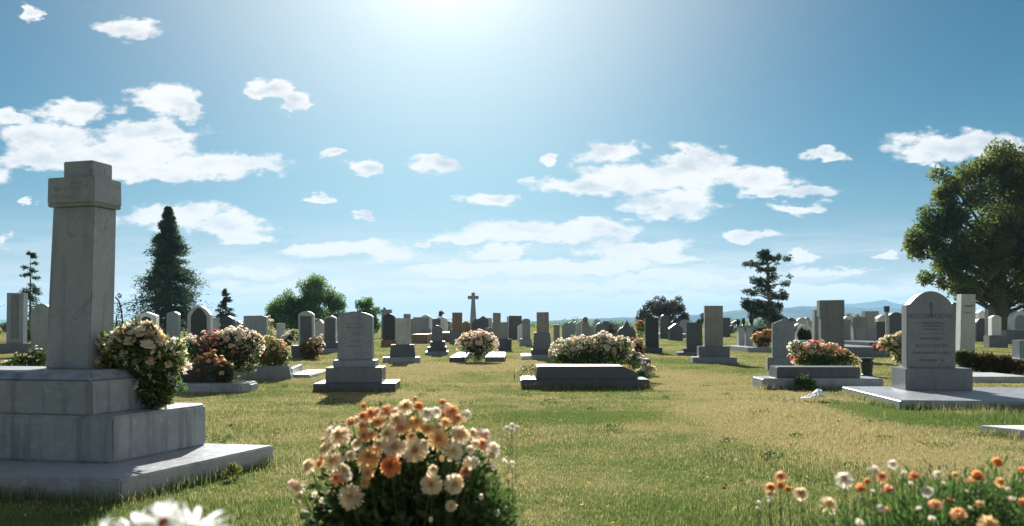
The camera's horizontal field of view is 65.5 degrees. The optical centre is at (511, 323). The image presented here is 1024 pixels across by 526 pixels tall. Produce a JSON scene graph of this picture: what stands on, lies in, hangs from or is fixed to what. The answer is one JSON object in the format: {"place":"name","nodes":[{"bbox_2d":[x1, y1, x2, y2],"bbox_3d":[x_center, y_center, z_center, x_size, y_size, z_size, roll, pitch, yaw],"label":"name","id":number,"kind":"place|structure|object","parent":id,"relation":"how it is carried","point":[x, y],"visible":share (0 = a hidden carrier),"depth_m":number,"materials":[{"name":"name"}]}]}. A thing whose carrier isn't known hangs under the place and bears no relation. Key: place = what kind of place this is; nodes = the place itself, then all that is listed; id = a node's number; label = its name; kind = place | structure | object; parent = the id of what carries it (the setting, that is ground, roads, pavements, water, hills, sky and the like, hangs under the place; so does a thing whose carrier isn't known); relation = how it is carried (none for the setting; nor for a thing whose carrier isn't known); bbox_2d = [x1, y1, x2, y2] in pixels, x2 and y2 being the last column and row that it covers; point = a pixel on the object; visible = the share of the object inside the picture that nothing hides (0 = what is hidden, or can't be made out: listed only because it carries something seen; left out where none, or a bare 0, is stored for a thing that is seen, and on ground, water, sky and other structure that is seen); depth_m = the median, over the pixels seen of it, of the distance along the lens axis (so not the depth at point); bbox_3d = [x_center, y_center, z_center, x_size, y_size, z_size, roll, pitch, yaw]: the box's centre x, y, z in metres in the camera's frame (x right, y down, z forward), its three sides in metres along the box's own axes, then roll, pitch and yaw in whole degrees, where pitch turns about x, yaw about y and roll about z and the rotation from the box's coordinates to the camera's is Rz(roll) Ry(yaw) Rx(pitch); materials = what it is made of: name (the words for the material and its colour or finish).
{"place":"outdoors","nodes":[
{"label":"outdoors","id":0,"kind":"place"},
{"bbox_2d":[44,384,960,515],"bbox_3d":[0.701,1.075,8.100,19.575,0.101,12.141,0,0,0],"label":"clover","id":1,"kind":"object","parent":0,"point":[331,423],"visible":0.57,"depth_m":7.49,"materials":[{"name":"green plant"}]},
{"bbox_2d":[0,324,1023,525],"bbox_3d":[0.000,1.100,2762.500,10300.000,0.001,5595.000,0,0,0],"label":"ground","id":2,"kind":"structure","parent":0,"point":[616,474],"depth_m":7.61,"materials":[{"name":"green plant"}]},
{"bbox_2d":[0,293,30,352],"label":"headstone","id":3,"kind":"object","parent":2,"relation":"on","point":[16,324],"visible":0.83,"depth_m":29.54,"materials":[{"name":"grey stone"}]},
{"bbox_2d":[0,345,45,365],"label":"flower bush","id":4,"kind":"object","parent":2,"relation":"on","point":[30,358],"visible":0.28,"depth_m":7.53,"materials":[{"name":"green plant"}]},
{"bbox_2d":[3,251,47,325],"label":"conifer tree","id":5,"kind":"object","parent":2,"relation":"on","point":[35,290],"visible":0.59,"depth_m":49.96,"materials":[{"name":"green plant"}]},
{"bbox_2d":[31,304,48,351],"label":"headstone","id":6,"kind":"object","parent":2,"relation":"on","point":[39,321],"visible":0.59,"depth_m":27.00,"materials":[{"name":"grey stone"}]},
{"bbox_2d":[0,160,272,501],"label":"monument","id":7,"kind":"object","parent":2,"relation":"on","point":[73,416],"visible":0.97,"depth_m":5.73,"materials":[{"name":"grey stone"}]},
{"bbox_2d":[94,316,191,409],"bbox_3d":[-2.776,0.514,6.002,0.763,1.153,0.364,0,0,0],"label":"flower bush","id":8,"kind":"object","parent":7,"relation":"on","point":[147,354],"visible":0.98,"depth_m":5.92,"materials":[{"name":"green plant"}]},
{"bbox_2d":[136,312,158,325],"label":"headstone","id":9,"kind":"object","parent":2,"relation":"on","point":[149,316],"visible":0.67,"depth_m":32.02,"materials":[{"name":"white stone"}]},
{"bbox_2d":[99,497,230,525],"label":"daisy plant","id":10,"kind":"object","parent":2,"relation":"on","point":[160,510],"visible":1,"depth_m":0.84,"materials":[{"name":"white plant"}]},
{"bbox_2d":[114,205,218,335],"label":"conifer tree","id":11,"kind":"object","parent":2,"relation":"on","point":[161,288],"visible":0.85,"depth_m":54.47,"materials":[{"name":"green plant"}]},
{"bbox_2d":[166,311,180,340],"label":"headstone","id":12,"kind":"object","parent":2,"relation":"on","point":[173,321],"visible":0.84,"depth_m":30.01,"materials":[{"name":"grey stone"}]},
{"bbox_2d":[187,306,212,353],"bbox_3d":[-11.413,0.249,29.343,1.030,1.781,0.700,-1,1,-7],"label":"headstone","id":13,"kind":"object","parent":2,"relation":"on","point":[199,319],"visible":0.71,"depth_m":29.13,"materials":[{"name":"grey stone"}]},
{"bbox_2d":[176,381,257,392],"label":"grave slab","id":14,"kind":"structure","parent":2,"relation":"on","point":[226,387],"depth_m":12.66,"materials":[{"name":"grey stone"}]},
{"bbox_2d":[178,363,219,381],"bbox_3d":[-5.067,0.808,13.110,0.675,0.300,0.496,0,0,0],"label":"planter","id":15,"kind":"object","parent":14,"relation":"on","point":[189,375],"visible":0.6,"depth_m":12.88,"materials":[{"name":"black stone"}]},
{"bbox_2d":[191,347,234,382],"bbox_3d":[-4.884,0.740,12.962,0.750,0.706,0.334,0,0,0],"label":"shrub","id":16,"kind":"object","parent":15,"relation":"in","point":[225,372],"visible":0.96,"depth_m":12.90,"materials":[{"name":"brown plant"}]},
{"bbox_2d":[181,325,265,380],"bbox_3d":[-5.100,0.558,14.019,1.563,1.069,0.680,0,0,0],"label":"flower bush","id":17,"kind":"object","parent":2,"relation":"on","point":[238,352],"visible":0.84,"depth_m":13.92,"materials":[{"name":"beige plant"}]},
{"bbox_2d":[213,289,236,329],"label":"conifer tree","id":18,"kind":"object","parent":2,"relation":"on","point":[223,304],"visible":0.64,"depth_m":57.86,"materials":[{"name":"green plant"}]},
{"bbox_2d":[221,316,234,340],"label":"headstone","id":19,"kind":"object","parent":2,"relation":"on","point":[227,321],"visible":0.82,"depth_m":32.98,"materials":[{"name":"black stone"}]},
{"bbox_2d":[223,461,242,478],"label":"weed","id":20,"kind":"object","parent":2,"relation":"on","point":[234,467],"visible":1,"depth_m":5.60,"materials":[{"name":"green plant"}]},
{"bbox_2d":[244,316,253,334],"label":"headstone","id":21,"kind":"object","parent":2,"relation":"on","point":[248,322],"visible":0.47,"depth_m":47.81,"materials":[{"name":"grey stone"}]},
{"bbox_2d":[253,316,267,347],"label":"headstone","id":22,"kind":"object","parent":2,"relation":"on","point":[260,324],"visible":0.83,"depth_m":31.02,"materials":[{"name":"grey stone"}]},
{"bbox_2d":[231,364,301,379],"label":"grave kerb","id":23,"kind":"structure","parent":2,"relation":"on","point":[277,372],"depth_m":15.63,"materials":[{"name":"grey stone"}]},
{"bbox_2d":[255,335,291,365],"bbox_3d":[-4.791,0.660,15.912,0.829,0.865,0.456,0,0,0],"label":"flower bush","id":24,"kind":"object","parent":2,"relation":"on","point":[280,355],"visible":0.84,"depth_m":15.85,"materials":[{"name":"green plant"}]},
{"bbox_2d":[276,323,284,345],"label":"headstone","id":25,"kind":"object","parent":2,"relation":"on","point":[280,329],"visible":0.5,"depth_m":33.99,"materials":[{"name":"grey stone"}]},
{"bbox_2d":[278,329,297,349],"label":"flower bush","id":26,"kind":"object","parent":2,"relation":"on","point":[288,337],"visible":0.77,"depth_m":31.93,"materials":[{"name":"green plant"}]},
{"bbox_2d":[291,311,314,357],"bbox_3d":[-6.720,0.375,25.799,0.776,1.530,0.600,-1,0,-8],"label":"headstone","id":27,"kind":"object","parent":2,"relation":"on","point":[306,324],"visible":0.72,"depth_m":25.61,"materials":[{"name":"stone"}]},
{"bbox_2d":[264,272,346,332],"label":"broadleaf tree","id":28,"kind":"object","parent":2,"relation":"on","point":[312,295],"visible":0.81,"depth_m":61.56,"materials":[{"name":"green plant"}]},
{"bbox_2d":[293,369,324,377],"bbox_3d":[-4.312,1.085,16.935,0.475,0.110,1.759,0,0,0],"label":"ledger stone","id":29,"kind":"object","parent":2,"relation":"on","point":[309,373],"visible":0.55,"depth_m":16.60,"materials":[{"name":"grey stone"}]},
{"bbox_2d":[299,333,325,358],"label":"shrub","id":30,"kind":"object","parent":2,"relation":"on","point":[311,352],"visible":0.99,"depth_m":24.37,"materials":[{"name":"brown plant"}]},
{"bbox_2d":[315,319,323,340],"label":"headstone","id":31,"kind":"object","parent":2,"relation":"on","point":[319,325],"visible":0.46,"depth_m":34.00,"materials":[{"name":"grey stone"}]},
{"bbox_2d":[322,316,336,352],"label":"headstone","id":32,"kind":"object","parent":2,"relation":"on","point":[330,332],"visible":0.8,"depth_m":30.17,"materials":[{"name":"grey stone"}]},
{"bbox_2d":[313,311,399,391],"bbox_3d":[-2.553,0.473,13.229,1.305,1.334,0.950,0,0,-3],"label":"headstone","id":33,"kind":"object","parent":2,"relation":"on","point":[355,366],"visible":1,"depth_m":13.04,"materials":[{"name":"stone"}]},
{"bbox_2d":[353,297,380,332],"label":"broadleaf tree","id":34,"kind":"object","parent":2,"relation":"on","point":[366,305],"visible":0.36,"depth_m":59.82,"materials":[{"name":"green plant"}]},
{"bbox_2d":[381,314,395,345],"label":"headstone","id":35,"kind":"object","parent":2,"relation":"on","point":[389,329],"visible":0.86,"depth_m":38.61,"materials":[{"name":"grey stone"}]},
{"bbox_2d":[383,318,419,362],"bbox_3d":[-3.148,0.499,22.659,1.033,1.282,0.900,0,-1,-9],"label":"headstone","id":36,"kind":"object","parent":2,"relation":"on","point":[402,349],"visible":0.91,"depth_m":22.38,"materials":[{"name":"grey stone"}]},
{"bbox_2d":[0,317,810,327],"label":"hedge","id":37,"kind":"object","parent":2,"relation":"on","point":[556,323],"visible":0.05,"depth_m":190.19,"materials":[{"name":"green plant"}]},
{"bbox_2d":[288,396,525,525],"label":"chrysanthemum bush","id":38,"kind":"object","parent":2,"relation":"on","point":[383,485],"visible":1,"depth_m":2.31,"materials":[{"name":"beige plant"}]},
{"bbox_2d":[413,317,428,333],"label":"headstone","id":39,"kind":"object","parent":2,"relation":"on","point":[420,324],"visible":0.6,"depth_m":48.20,"materials":[{"name":"grey stone"}]},
{"bbox_2d":[411,333,431,343],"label":"ledger stone","id":40,"kind":"object","parent":2,"relation":"on","point":[422,338],"visible":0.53,"depth_m":43.35,"materials":[{"name":"brown stone"}]},
{"bbox_2d":[425,325,448,354],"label":"headstone","id":41,"kind":"object","parent":2,"relation":"on","point":[437,346],"visible":0.94,"depth_m":27.56,"materials":[{"name":"grey stone"}]},
{"bbox_2d":[449,312,463,343],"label":"headstone","id":42,"kind":"object","parent":2,"relation":"on","point":[456,332],"visible":0.76,"depth_m":42.11,"materials":[{"name":"brown stone"}]},
{"bbox_2d":[449,352,470,361],"bbox_3d":[-1.546,1.045,24.215,0.436,0.190,3.587,0,0,0],"label":"ledger stone","id":43,"kind":"object","parent":2,"relation":"on","point":[459,357],"visible":0.61,"depth_m":22.43,"materials":[{"name":"stone"}]},
{"bbox_2d":[468,293,478,334],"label":"cross monument","id":44,"kind":"object","parent":2,"relation":"on","point":[473,297],"visible":0.72,"depth_m":73.82,"materials":[{"name":"grey stone"}]},
{"bbox_2d":[455,329,498,361],"bbox_3d":[-1.001,0.623,22.762,1.318,0.941,0.873,0,0,0],"label":"flower bush","id":45,"kind":"object","parent":2,"relation":"on","point":[476,344],"visible":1,"depth_m":22.69,"materials":[{"name":"beige plant"}]},
{"bbox_2d":[472,319,484,335],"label":"headstone","id":46,"kind":"object","parent":2,"relation":"on","point":[478,324],"visible":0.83,"depth_m":46.71,"materials":[{"name":"stone"}]},
{"bbox_2d":[485,352,505,361],"bbox_3d":[-0.492,1.050,24.677,0.560,0.180,3.725,0,0,0],"label":"ledger stone","id":47,"kind":"object","parent":2,"relation":"on","point":[496,356],"visible":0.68,"depth_m":22.82,"materials":[{"name":"grey stone"}]},
{"bbox_2d":[493,313,500,340],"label":"headstone","id":48,"kind":"object","parent":2,"relation":"on","point":[496,318],"visible":0.52,"depth_m":44.00,"materials":[{"name":"beige stone"}]},
{"bbox_2d":[496,322,511,350],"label":"headstone","id":49,"kind":"object","parent":2,"relation":"on","point":[505,342],"visible":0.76,"depth_m":32.12,"materials":[{"name":"stone"}]},
{"bbox_2d":[508,316,521,338],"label":"headstone","id":50,"kind":"object","parent":2,"relation":"on","point":[515,322],"visible":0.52,"depth_m":55.10,"materials":[{"name":"stone"}]},
{"bbox_2d":[504,423,525,525],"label":"flower sprig","id":51,"kind":"object","parent":2,"relation":"on","point":[510,429],"visible":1,"depth_m":2.54,"materials":[{"name":"white plant"}]},
{"bbox_2d":[519,319,531,345],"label":"headstone","id":52,"kind":"object","parent":2,"relation":"on","point":[525,340],"visible":0.9,"depth_m":38.62,"materials":[{"name":"grey stone"}]},
{"bbox_2d":[529,312,553,359],"bbox_3d":[0.911,0.400,24.677,0.778,1.481,0.950,-1,0,2],"label":"headstone","id":53,"kind":"object","parent":2,"relation":"on","point":[541,344],"visible":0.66,"depth_m":24.39,"materials":[{"name":"grey stone"}]},
{"bbox_2d":[562,323,570,342],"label":"headstone","id":54,"kind":"object","parent":2,"relation":"on","point":[566,331],"visible":0.88,"depth_m":44.01,"materials":[{"name":"grey stone"}]},
{"bbox_2d":[520,364,649,388],"bbox_3d":[1.231,0.934,13.825,2.168,0.412,0.950,0,0,0],"label":"tomb","id":55,"kind":"object","parent":2,"relation":"on","point":[576,374],"visible":0.8,"depth_m":13.45,"materials":[{"name":"stone"}]},
{"bbox_2d":[581,317,588,339],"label":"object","id":56,"kind":"structure","parent":2,"relation":"on","point":[585,327],"depth_m":48.01,"materials":[{"name":"beige stone"}]},
{"bbox_2d":[548,330,635,365],"bbox_3d":[1.532,0.609,15.315,1.682,0.968,0.635,0,0,0],"label":"flower bush","id":57,"kind":"object","parent":2,"relation":"on","point":[579,350],"visible":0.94,"depth_m":15.22,"materials":[{"name":"white plant"}]},
{"bbox_2d":[617,320,635,340],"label":"headstone","id":58,"kind":"object","parent":2,"relation":"on","point":[625,330],"visible":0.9,"depth_m":45.01,"materials":[{"name":"stone"}]},
{"bbox_2d":[621,336,646,371],"bbox_3d":[2.606,0.683,17.511,0.759,0.818,0.371,0,0,0],"label":"flower bush","id":59,"kind":"object","parent":2,"relation":"on","point":[638,347],"visible":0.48,"depth_m":17.48,"materials":[{"name":"beige plant"}]},
{"bbox_2d":[625,350,656,378],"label":"flower bush","id":60,"kind":"object","parent":2,"relation":"on","point":[643,371],"visible":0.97,"depth_m":14.85,"materials":[{"name":"beige plant"}]},
{"bbox_2d":[642,318,662,352],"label":"headstone","id":61,"kind":"object","parent":2,"relation":"on","point":[651,335],"visible":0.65,"depth_m":29.62,"materials":[{"name":"stone"}]},
{"bbox_2d":[635,295,689,326],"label":"broadleaf tree","id":62,"kind":"object","parent":2,"relation":"on","point":[660,307],"visible":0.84,"depth_m":71.68,"materials":[{"name":"green plant"}]},
{"bbox_2d":[660,315,668,338],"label":"headstone","id":63,"kind":"object","parent":2,"relation":"on","point":[664,323],"visible":0.84,"depth_m":56.43,"materials":[{"name":"stone"}]},
{"bbox_2d":[668,324,682,339],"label":"headstone","id":64,"kind":"object","parent":2,"relation":"on","point":[675,331],"visible":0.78,"depth_m":51.03,"materials":[{"name":"stone"}]},
{"bbox_2d":[676,322,702,355],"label":"headstone","id":65,"kind":"object","parent":2,"relation":"on","point":[693,336],"visible":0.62,"depth_m":27.16,"materials":[{"name":"grey stone"}]},
{"bbox_2d":[690,306,736,362],"bbox_3d":[5.678,0.324,22.512,1.191,1.631,1.000,0,-1,8],"label":"headstone","id":66,"kind":"object","parent":2,"relation":"on","point":[713,349],"visible":0.89,"depth_m":22.33,"materials":[{"name":"grey stone"}]},
{"bbox_2d":[723,318,729,336],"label":"headstone","id":67,"kind":"object","parent":2,"relation":"on","point":[726,327],"visible":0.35,"depth_m":63.86,"materials":[{"name":"stone"}]},
{"bbox_2d":[734,326,763,345],"bbox_3d":[9.869,0.614,33.218,1.116,1.032,0.560,0,0,4],"label":"pedestal","id":68,"kind":"object","parent":2,"relation":"on","point":[744,334],"visible":0.71,"depth_m":33.01,"materials":[{"name":"grey stone"}]},
{"bbox_2d":[726,345,771,351],"bbox_3d":[9.452,1.030,31.794,0.998,0.220,3.102,0,0,0],"label":"ledger stone","id":69,"kind":"object","parent":2,"relation":"on","point":[745,348],"visible":0.63,"depth_m":30.28,"materials":[{"name":"grey stone"}]},
{"bbox_2d":[750,329,771,346],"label":"flower bush","id":70,"kind":"object","parent":2,"relation":"on","point":[761,339],"visible":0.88,"depth_m":30.93,"materials":[{"name":"brown plant"}]},
{"bbox_2d":[739,248,793,340],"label":"pine tree","id":71,"kind":"object","parent":2,"relation":"on","point":[770,314],"visible":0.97,"depth_m":49.84,"materials":[{"name":"green plant"}]},
{"bbox_2d":[766,319,794,369],"bbox_3d":[6.306,0.525,18.722,0.614,1.231,0.420,0,-1,12],"label":"headstone","id":72,"kind":"object","parent":2,"relation":"on","point":[783,333],"visible":0.64,"depth_m":18.60,"materials":[{"name":"grey stone"}]},
{"bbox_2d":[756,470,837,525],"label":"flower sprig","id":73,"kind":"object","parent":2,"relation":"on","point":[800,493],"visible":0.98,"depth_m":2.15,"materials":[{"name":"beige plant"}]},
{"bbox_2d":[795,326,811,339],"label":"shrub","id":74,"kind":"object","parent":2,"relation":"on","point":[803,334],"visible":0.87,"depth_m":45.84,"materials":[{"name":"green plant"}]},
{"bbox_2d":[794,373,816,389],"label":"weed","id":75,"kind":"object","parent":2,"relation":"on","point":[804,382],"visible":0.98,"depth_m":13.13,"materials":[{"name":"green plant"}]},
{"bbox_2d":[812,310,818,349],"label":"headstone","id":76,"kind":"object","parent":2,"relation":"on","point":[815,331],"visible":0.26,"depth_m":28.01,"materials":[{"name":"beige stone"}]},
{"bbox_2d":[752,366,883,388],"bbox_3d":[5.209,0.938,13.630,2.002,0.403,0.660,0,0,2],"label":"tomb","id":77,"kind":"object","parent":2,"relation":"on","point":[785,376],"visible":0.7,"depth_m":13.39,"materials":[{"name":"grey stone"}]},
{"bbox_2d":[786,339,859,366],"bbox_3d":[5.936,0.693,15.163,1.436,0.800,0.617,0,0,0],"label":"flower bush","id":78,"kind":"object","parent":77,"relation":"on","point":[810,354],"visible":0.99,"depth_m":15.11,"materials":[{"name":"pink plant"}]},
{"bbox_2d":[817,300,844,351],"bbox_3d":[9.666,0.220,24.148,0.720,1.840,0.340,-1,0,7],"label":"headstone","id":79,"kind":"object","parent":2,"relation":"on","point":[830,314],"visible":0.78,"depth_m":23.99,"materials":[{"name":"grey stone"}]},
{"bbox_2d":[798,343,889,356],"bbox_3d":[11.704,0.960,28.486,1.320,0.360,4.954,0,0,0],"label":"ledger stone","id":80,"kind":"object","parent":2,"relation":"on","point":[861,351],"visible":0.23,"depth_m":26.01,"materials":[{"name":"grey stone"}]},
{"bbox_2d":[844,319,850,339],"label":"headstone","id":81,"kind":"object","parent":2,"relation":"on","point":[847,329],"visible":0.34,"depth_m":49.30,"materials":[{"name":"grey stone"}]},
{"bbox_2d":[850,317,867,340],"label":"headstone","id":82,"kind":"object","parent":2,"relation":"on","point":[859,328],"visible":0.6,"depth_m":42.00,"materials":[{"name":"beige stone"}]},
{"bbox_2d":[844,340,884,345],"bbox_3d":[15.724,0.970,35.250,1.551,0.340,3.811,0,0,0],"label":"ledger stone","id":83,"kind":"object","parent":2,"relation":"on","point":[860,342],"visible":0.27,"depth_m":34.97,"materials":[{"name":"stone"}]},
{"bbox_2d":[860,358,873,375],"bbox_3d":[7.400,0.910,16.600,0.274,0.380,0.274,0,0,0],"label":"flower vase","id":84,"kind":"object","parent":2,"relation":"on","point":[867,366],"visible":0.97,"depth_m":16.51,"materials":[{"name":"black stone"}]},
{"bbox_2d":[862,311,878,327],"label":"headstone","id":85,"kind":"object","parent":2,"relation":"on","point":[871,315],"visible":0.43,"depth_m":62.00,"materials":[{"name":"grey stone"}]},
{"bbox_2d":[874,322,884,340],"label":"headstone","id":86,"kind":"object","parent":2,"relation":"on","point":[880,328],"visible":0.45,"depth_m":49.99,"materials":[{"name":"stone"}]},
{"bbox_2d":[876,331,901,365],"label":"flower bush","id":87,"kind":"object","parent":2,"relation":"on","point":[893,343],"visible":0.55,"depth_m":16.94,"materials":[{"name":"yellow plant"}]},
{"bbox_2d":[889,312,901,337],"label":"headstone","id":88,"kind":"object","parent":2,"relation":"on","point":[895,322],"visible":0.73,"depth_m":45.98,"materials":[{"name":"stone"}]},
{"bbox_2d":[801,448,1023,525],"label":"flower bush","id":89,"kind":"object","parent":2,"relation":"on","point":[972,509],"visible":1,"depth_m":1.99,"materials":[{"name":"green plant"}]},
{"bbox_2d":[842,291,1023,409],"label":"headstone","id":90,"kind":"object","parent":2,"relation":"on","point":[928,371],"visible":1,"depth_m":11.72,"materials":[{"name":"grey stone"}]},
{"bbox_2d":[900,137,1023,329],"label":"broadleaf tree","id":91,"kind":"object","parent":2,"relation":"on","point":[989,245],"visible":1,"depth_m":45.34,"materials":[{"name":"green plant"}]},
{"bbox_2d":[956,294,975,353],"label":"column","id":92,"kind":"structure","parent":2,"relation":"on","point":[965,318],"depth_m":25.50,"materials":[{"name":"grey stone"}]},
{"bbox_2d":[975,318,984,341],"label":"headstone","id":93,"kind":"object","parent":2,"relation":"on","point":[979,328],"visible":0.53,"depth_m":47.61,"materials":[{"name":"stone"}]},
{"bbox_2d":[956,348,1023,373],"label":"shrub","id":94,"kind":"object","parent":2,"relation":"on","point":[991,362],"visible":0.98,"depth_m":17.12,"materials":[{"name":"green plant"}]},
{"bbox_2d":[985,303,996,334],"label":"headstone","id":95,"kind":"object","parent":2,"relation":"on","point":[990,311],"visible":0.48,"depth_m":46.07,"materials":[{"name":"grey stone"}]},
{"bbox_2d":[983,315,1007,347],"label":"headstone","id":96,"kind":"object","parent":2,"relation":"on","point":[994,337],"visible":0.9,"depth_m":36.12,"materials":[{"name":"grey stone"}]},
{"bbox_2d":[973,372,1023,382],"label":"ledger stone","id":97,"kind":"object","parent":2,"relation":"on","point":[981,377],"visible":0.39,"depth_m":14.78,"materials":[{"name":"grey stone"}]},
{"bbox_2d":[979,425,1023,436],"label":"ledger stone","id":98,"kind":"object","parent":2,"relation":"on","point":[1009,429],"visible":0.5,"depth_m":7.84,"materials":[{"name":"white stone"}]},
{"bbox_2d":[1001,311,1023,343],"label":"headstone","id":99,"kind":"object","parent":2,"relation":"on","point":[1015,327],"visible":0.92,"depth_m":42.07,"materials":[{"name":"grey stone"}]},
{"bbox_2d":[1012,340,1023,359],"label":"headstone","id":100,"kind":"object","parent":2,"relation":"on","point":[1018,349],"visible":0.5,"depth_m":22.15,"materials":[{"name":"white stone"}]},
{"bbox_2d":[0,0,1023,322],"label":"sky","id":101,"kind":"structure","parent":0,"point":[565,159],"materials":[{"name":"blue"}]},
{"bbox_2d":[112,376,1012,519],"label":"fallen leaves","id":102,"kind":"object","parent":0,"point":[572,442],"visible":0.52,"depth_m":7.24,"materials":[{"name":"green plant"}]},
{"bbox_2d":[530,306,901,323],"bbox_3d":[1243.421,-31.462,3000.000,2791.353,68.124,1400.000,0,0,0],"label":"hills","id":103,"kind":"structure","parent":0,"point":[797,312],"depth_m":2687.55,"materials":[{"name":"blue"}]},
{"bbox_2d":[844,300,904,308],"bbox_3d":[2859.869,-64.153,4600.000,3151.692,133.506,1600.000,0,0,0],"label":"hills","id":104,"kind":"structure","parent":0,"point":[879,304],"depth_m":4409.43,"materials":[{"name":"blue"}]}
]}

